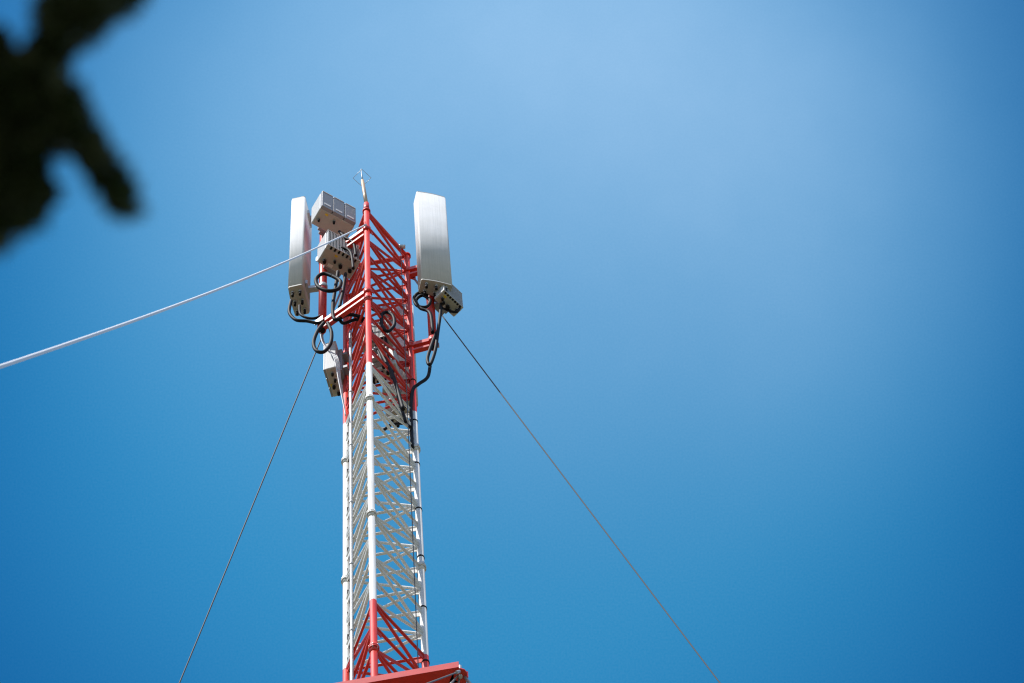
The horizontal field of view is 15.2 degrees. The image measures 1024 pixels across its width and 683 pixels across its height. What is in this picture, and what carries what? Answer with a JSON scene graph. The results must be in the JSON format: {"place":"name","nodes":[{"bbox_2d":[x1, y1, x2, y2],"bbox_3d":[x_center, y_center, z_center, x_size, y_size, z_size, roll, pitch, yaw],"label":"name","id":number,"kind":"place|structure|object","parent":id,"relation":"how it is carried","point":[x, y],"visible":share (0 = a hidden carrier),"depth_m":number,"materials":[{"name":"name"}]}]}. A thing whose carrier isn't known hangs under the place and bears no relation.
{"place":"outdoors","nodes":[
{"label":"outdoors","id":0,"kind":"place"},
{"bbox_2d":[0,0,1023,682],"label":"sky","id":1,"kind":"structure","parent":0,"point":[748,274],"materials":[{"name":"blue"}]},
{"label":"ground","id":2,"kind":"structure","parent":0,"visible":0},
{"bbox_2d":[0,0,154,260],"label":"tree","id":3,"kind":"object","parent":2,"relation":"on","point":[47,106],"visible":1,"depth_m":1.41,"materials":[{"name":"green plant"}]},
{"bbox_2d":[0,224,719,682],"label":"guy wires","id":4,"kind":"object","parent":2,"relation":"on","point":[24,358],"visible":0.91,"depth_m":30.55,"materials":[{"name":"grey metal"}]},
{"bbox_2d":[339,207,428,680],"bbox_3d":[-0.561,5.457,19.972,0.735,36.762,0.697,-1,-69,-2],"label":"lattice mast","id":5,"kind":"object","parent":2,"relation":"on","point":[370,640],"visible":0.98,"depth_m":31.60,"materials":[{"name":"metal"}]},
{"bbox_2d":[323,341,348,396],"bbox_3d":[-1.568,0.240,34.603,0.205,0.771,0.280,-15,-69,3],"label":"remote radio unit","id":6,"kind":"object","parent":5,"relation":"attached to","point":[329,369],"visible":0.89,"depth_m":34.37,"materials":[{"name":"grey metal"}]},
{"bbox_2d":[315,225,371,333],"bbox_3d":[-1.584,-0.811,36.301,0.605,3.202,0.101,-35,-72,10],"label":"pipe mount","id":7,"kind":"object","parent":5,"relation":"attached to","point":[349,306],"visible":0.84,"depth_m":35.02,"materials":[{"name":"red paint"}]},
{"bbox_2d":[288,196,327,315],"bbox_3d":[-1.940,-0.839,36.859,0.347,2.710,0.300,-12,-69,2],"label":"antenna","id":8,"kind":"object","parent":7,"relation":"attached to","point":[300,289],"visible":0.89,"depth_m":36.51,"materials":[{"name":"white plastic"}]},
{"bbox_2d":[311,191,355,236],"bbox_3d":[-1.751,-1.182,37.267,0.380,0.561,0.305,28,-73,-12],"label":"remote radio unit","id":9,"kind":"object","parent":7,"relation":"attached to","point":[332,213],"visible":0.93,"depth_m":37.07,"materials":[{"name":"grey metal"}]},
{"bbox_2d":[317,230,359,278],"bbox_3d":[-1.664,-0.791,36.456,0.360,0.551,0.290,28,-73,-12],"label":"remote radio unit","id":10,"kind":"object","parent":7,"relation":"attached to","point":[332,258],"visible":0.96,"depth_m":36.26,"materials":[{"name":"grey metal"}]},
{"bbox_2d":[353,169,370,207],"bbox_3d":[-1.470,-1.490,37.680,0.132,1.320,0.132,42,-77,-16],"label":"lightning rod","id":11,"kind":"object","parent":5,"relation":"on","point":[366,202],"visible":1,"depth_m":37.64,"materials":[{"name":"grey metal"}]},
{"bbox_2d":[287,230,460,448],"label":"jumper cables","id":12,"kind":"object","parent":5,"relation":"attached to","point":[416,297],"visible":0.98,"depth_m":34.78,"materials":[{"name":"black plastic"}]},
{"bbox_2d":[361,319,393,352],"bbox_3d":[-1.214,0.004,34.903,0.280,0.531,0.213,-19,-70,5],"label":"remote radio unit","id":13,"kind":"object","parent":5,"relation":"attached to","point":[377,332],"visible":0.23,"depth_m":34.77,"materials":[{"name":"grey"}]},
{"bbox_2d":[372,347,399,383],"bbox_3d":[-1.164,0.184,34.172,0.280,0.531,0.213,-19,-70,5],"label":"remote radio unit","id":14,"kind":"object","parent":5,"relation":"attached to","point":[376,363],"visible":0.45,"depth_m":34.02,"materials":[{"name":"grey"}]},
{"bbox_2d":[347,244,429,679],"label":"mast services","id":15,"kind":"object","parent":5,"relation":"attached to","point":[351,564],"visible":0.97,"depth_m":31.25,"materials":[{"name":"white"}]},
{"bbox_2d":[381,298,417,427],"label":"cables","id":16,"kind":"object","parent":5,"relation":"attached to","point":[401,342],"visible":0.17,"depth_m":35.01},
{"bbox_2d":[337,661,467,682],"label":"torque star frame","id":17,"kind":"object","parent":5,"relation":"attached to","point":[425,674],"visible":0.97,"depth_m":27.14,"materials":[{"name":"red paint"}]},
{"bbox_2d":[403,265,438,353],"bbox_3d":[-0.880,-0.542,36.407,0.294,3.552,0.101,-15,-69,3],"label":"pipe mount","id":18,"kind":"object","parent":5,"relation":"attached to","point":[423,345],"visible":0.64,"depth_m":35.06,"materials":[{"name":"red paint"}]},
{"bbox_2d":[414,191,451,296],"bbox_3d":[-0.779,-0.865,36.900,0.300,2.710,0.289,11,-70,-7],"label":"antenna","id":19,"kind":"object","parent":18,"relation":"attached to","point":[432,250],"visible":0.99,"depth_m":36.71,"materials":[{"name":"white plastic"}]},
{"bbox_2d":[434,284,462,316],"bbox_3d":[-0.623,-0.390,35.797,0.213,0.511,0.260,-43,-74,13],"label":"remote radio unit","id":20,"kind":"object","parent":18,"relation":"attached to","point":[452,300],"visible":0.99,"depth_m":35.62,"materials":[{"name":"grey metal"}]}
]}

